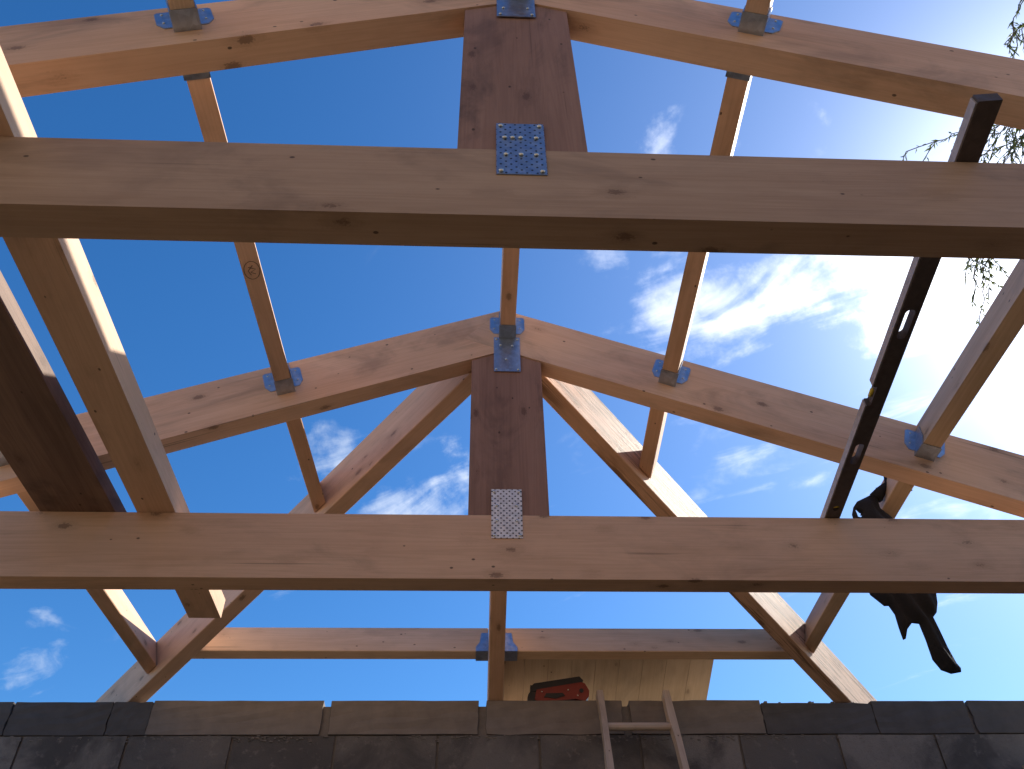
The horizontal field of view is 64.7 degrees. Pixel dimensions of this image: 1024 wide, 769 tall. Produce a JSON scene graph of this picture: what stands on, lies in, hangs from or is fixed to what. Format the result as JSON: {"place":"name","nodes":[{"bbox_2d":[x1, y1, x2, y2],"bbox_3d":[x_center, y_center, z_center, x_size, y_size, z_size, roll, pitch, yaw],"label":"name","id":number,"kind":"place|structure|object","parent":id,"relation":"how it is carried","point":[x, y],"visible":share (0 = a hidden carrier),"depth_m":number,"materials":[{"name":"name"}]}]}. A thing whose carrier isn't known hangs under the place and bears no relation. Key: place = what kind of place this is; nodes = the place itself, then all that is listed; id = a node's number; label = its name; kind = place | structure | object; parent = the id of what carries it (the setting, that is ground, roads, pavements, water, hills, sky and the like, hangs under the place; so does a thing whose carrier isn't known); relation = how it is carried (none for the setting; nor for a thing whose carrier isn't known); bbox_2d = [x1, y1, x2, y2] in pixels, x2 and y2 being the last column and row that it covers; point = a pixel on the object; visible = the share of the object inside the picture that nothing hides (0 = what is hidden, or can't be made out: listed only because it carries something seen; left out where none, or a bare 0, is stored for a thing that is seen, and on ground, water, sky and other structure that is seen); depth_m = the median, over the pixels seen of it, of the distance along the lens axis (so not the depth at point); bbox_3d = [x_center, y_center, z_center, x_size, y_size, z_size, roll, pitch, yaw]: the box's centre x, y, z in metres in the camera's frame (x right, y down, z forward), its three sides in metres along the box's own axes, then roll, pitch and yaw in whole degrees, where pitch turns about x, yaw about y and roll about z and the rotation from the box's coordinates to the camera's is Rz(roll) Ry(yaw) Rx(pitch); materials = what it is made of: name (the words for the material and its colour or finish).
{"place":"outdoors","nodes":[
{"label":"outdoors","id":0,"kind":"place"},
{"bbox_2d":[0,0,1023,706],"label":"sky","id":1,"kind":"structure","parent":0,"point":[182,314],"materials":[{"name":"blue"}]},
{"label":"floor","id":2,"kind":"structure","parent":0,"visible":0},
{"bbox_2d":[0,700,1023,768],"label":"block wall","id":3,"kind":"structure","parent":2,"relation":"on","point":[562,734],"depth_m":3.28,"materials":[{"name":"concrete"}]},
{"bbox_2d":[96,373,471,702],"bbox_3d":[-1.195,0.908,3.269,3.244,0.189,0.065,-43,-56,17],"label":"hip rafter","id":4,"kind":"object","parent":3,"relation":"on","point":[397,435],"visible":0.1,"depth_m":3.00,"materials":[{"name":"brown wood"}]},
{"bbox_2d":[17,491,155,673],"bbox_3d":[-1.491,0.704,2.914,0.051,0.138,1.379,-16,-41,-16],"label":"purlin","id":5,"kind":"object","parent":4,"relation":"attached to","point":[119,612],"visible":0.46,"depth_m":3.08,"materials":[{"name":"brown wood"}]},
{"bbox_2d":[286,418,324,512],"bbox_3d":[-0.740,0.245,2.873,0.050,0.138,0.631,-17,-40,-15],"label":"purlin","id":6,"kind":"object","parent":4,"relation":"attached to","point":[297,433],"visible":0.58,"depth_m":2.81,"materials":[{"name":"brown wood"}]},
{"bbox_2d":[192,627,487,660],"bbox_3d":[-0.743,1.084,3.383,1.286,0.149,0.098,1,-43,-2],"label":"level purlin","id":7,"kind":"object","parent":4,"relation":"attached to","point":[336,643],"visible":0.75,"depth_m":3.35,"materials":[{"name":"wood"}]},
{"bbox_2d":[487,591,506,700],"bbox_3d":[-0.056,0.814,3.256,0.064,0.187,2.130,1,-65,-2],"label":"jack rafter","id":8,"kind":"object","parent":3,"relation":"on","point":[497,632],"visible":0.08,"depth_m":3.27,"materials":[{"name":"brown wood"}]},
{"bbox_2d":[527,676,588,700],"bbox_3d":[0.197,1.327,3.483,0.266,0.121,0.068,1,-43,-2],"label":"power tool","id":9,"kind":"object","parent":3,"relation":"on","point":[572,689],"visible":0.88,"depth_m":3.46,"materials":[{"name":"red plastic"}]},
{"bbox_2d":[503,659,713,705],"bbox_3d":[0.420,1.290,3.612,0.944,0.020,0.400,1,-65,-2],"label":"wooden panel","id":10,"kind":"object","parent":3,"relation":"on","point":[625,681],"visible":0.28,"depth_m":3.61,"materials":[{"name":"brown wood"}]},
{"bbox_2d":[541,376,876,703],"bbox_3d":[1.075,0.940,3.351,0.065,0.189,3.224,-33,-67,29],"label":"hip rafter","id":11,"kind":"object","parent":3,"relation":"on","point":[593,422],"visible":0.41,"depth_m":3.05,"materials":[{"name":"brown wood"}]},
{"bbox_2d":[505,628,792,660],"bbox_3d":[0.613,1.104,3.437,1.292,0.149,0.098,1,-43,-2],"label":"level purlin","id":12,"kind":"object","parent":11,"relation":"attached to","point":[661,644],"visible":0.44,"depth_m":3.40,"materials":[{"name":"wood"}]},
{"bbox_2d":[639,408,666,478],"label":"purlin","id":13,"kind":"object","parent":11,"relation":"attached to","point":[653,438],"visible":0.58,"depth_m":2.86,"materials":[{"name":"brown wood"}]},
{"bbox_2d":[805,478,913,652],"bbox_3d":[1.268,0.670,3.018,0.050,0.138,1.265,15,-42,14],"label":"purlin","id":14,"kind":"object","parent":11,"relation":"attached to","point":[823,614],"visible":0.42,"depth_m":3.13,"materials":[{"name":"brown wood"}]},
{"bbox_2d":[852,477,960,673],"bbox_3d":[1.206,0.548,2.500,0.273,0.707,0.056,1,-43,-2],"label":"jacket","id":15,"kind":"object","parent":14,"relation":"hanging from","point":[909,609],"visible":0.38,"depth_m":2.39,"materials":[{"name":"black fabric"}]},
{"bbox_2d":[596,690,689,768],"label":"ladder","id":16,"kind":"object","parent":2,"relation":"on","point":[670,724],"visible":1,"depth_m":3.23,"materials":[{"name":"brown wood"}]},
{"bbox_3d":[2.300,0.425,0.171,0.205,2.640,6.053,1,-43,-2],"label":"block wall","id":17,"kind":"object","parent":2,"relation":"on","visible":0},
{"bbox_2d":[0,0,1023,258],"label":"roof truss","id":18,"kind":"object","parent":17,"relation":"on","point":[522,166],"visible":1,"depth_m":1.41,"materials":[{"name":"brown wood"}]},
{"bbox_2d":[0,451,8,466],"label":"purlin","id":19,"kind":"object","parent":18,"relation":"attached to","point":[3,461],"visible":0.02,"depth_m":2.31,"materials":[{"name":"brown wood"}]},
{"bbox_2d":[0,271,126,511],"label":"loose plank","id":20,"kind":"object","parent":18,"relation":"on","point":[47,450],"visible":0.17,"depth_m":1.99,"materials":[{"name":"brown wood"}]},
{"bbox_2d":[0,46,224,617],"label":"loose beam","id":21,"kind":"structure","parent":18,"relation":"on","point":[57,275],"depth_m":1.81,"materials":[{"name":"brown wood"}]},
{"bbox_2d":[154,0,213,32],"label":"purlin","id":22,"kind":"object","parent":18,"relation":"attached to","point":[182,15],"visible":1,"depth_m":1.70,"materials":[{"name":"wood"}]},
{"bbox_2d":[183,72,302,395],"bbox_3d":[-0.727,-0.383,2.199,0.130,0.154,1.078,0,-43,-1],"label":"purlin","id":23,"kind":"object","parent":18,"relation":"attached to","point":[279,380],"visible":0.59,"depth_m":2.22,"materials":[{"name":"brown wood"}]},
{"bbox_2d":[490,248,523,337],"bbox_3d":[0.004,-0.575,2.420,0.119,0.134,1.075,1,-43,-2],"label":"purlin","id":24,"kind":"object","parent":18,"relation":"attached to","point":[507,323],"visible":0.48,"depth_m":2.65,"materials":[{"name":"brown wood"}]},
{"bbox_2d":[652,71,751,386],"bbox_3d":[0.542,-0.415,2.298,0.130,0.151,1.077,0,-43,-2],"label":"purlin","id":25,"kind":"object","parent":18,"relation":"attached to","point":[670,370],"visible":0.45,"depth_m":2.32,"materials":[{"name":"brown wood"}]},
{"bbox_2d":[727,0,782,35],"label":"purlin","id":26,"kind":"object","parent":18,"relation":"attached to","point":[753,18],"visible":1,"depth_m":1.80,"materials":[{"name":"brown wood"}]},
{"bbox_2d":[820,93,1002,517],"bbox_3d":[0.874,0.007,1.929,0.044,0.024,1.470,-4,-43,2],"label":"spirit level","id":27,"kind":"object","parent":18,"relation":"on","point":[978,120],"visible":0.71,"depth_m":1.79,"materials":[{"name":"paint"}]},
{"bbox_2d":[904,259,1023,461],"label":"purlin","id":28,"kind":"object","parent":18,"relation":"attached to","point":[997,330],"visible":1,"depth_m":2.24,"materials":[{"name":"wood"}]},
{"bbox_3d":[-2.156,0.358,-0.008,0.205,2.640,6.053,1,-43,-2],"label":"block wall","id":29,"kind":"object","parent":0,"visible":0},
{"bbox_2d":[0,311,1023,593],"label":"roof truss","id":30,"kind":"object","parent":29,"relation":"on","point":[506,533],"visible":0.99,"depth_m":2.26,"materials":[{"name":"brown wood"}]},
{"bbox_3d":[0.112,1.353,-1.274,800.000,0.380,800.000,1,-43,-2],"label":"ground","id":31,"kind":"structure","parent":0,"visible":0},
{"bbox_2d":[901,0,1023,325],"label":"tree","id":32,"kind":"object","parent":31,"relation":"on","point":[1014,142],"visible":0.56,"depth_m":5.19,"materials":[{"name":"brown plant"}]}
]}

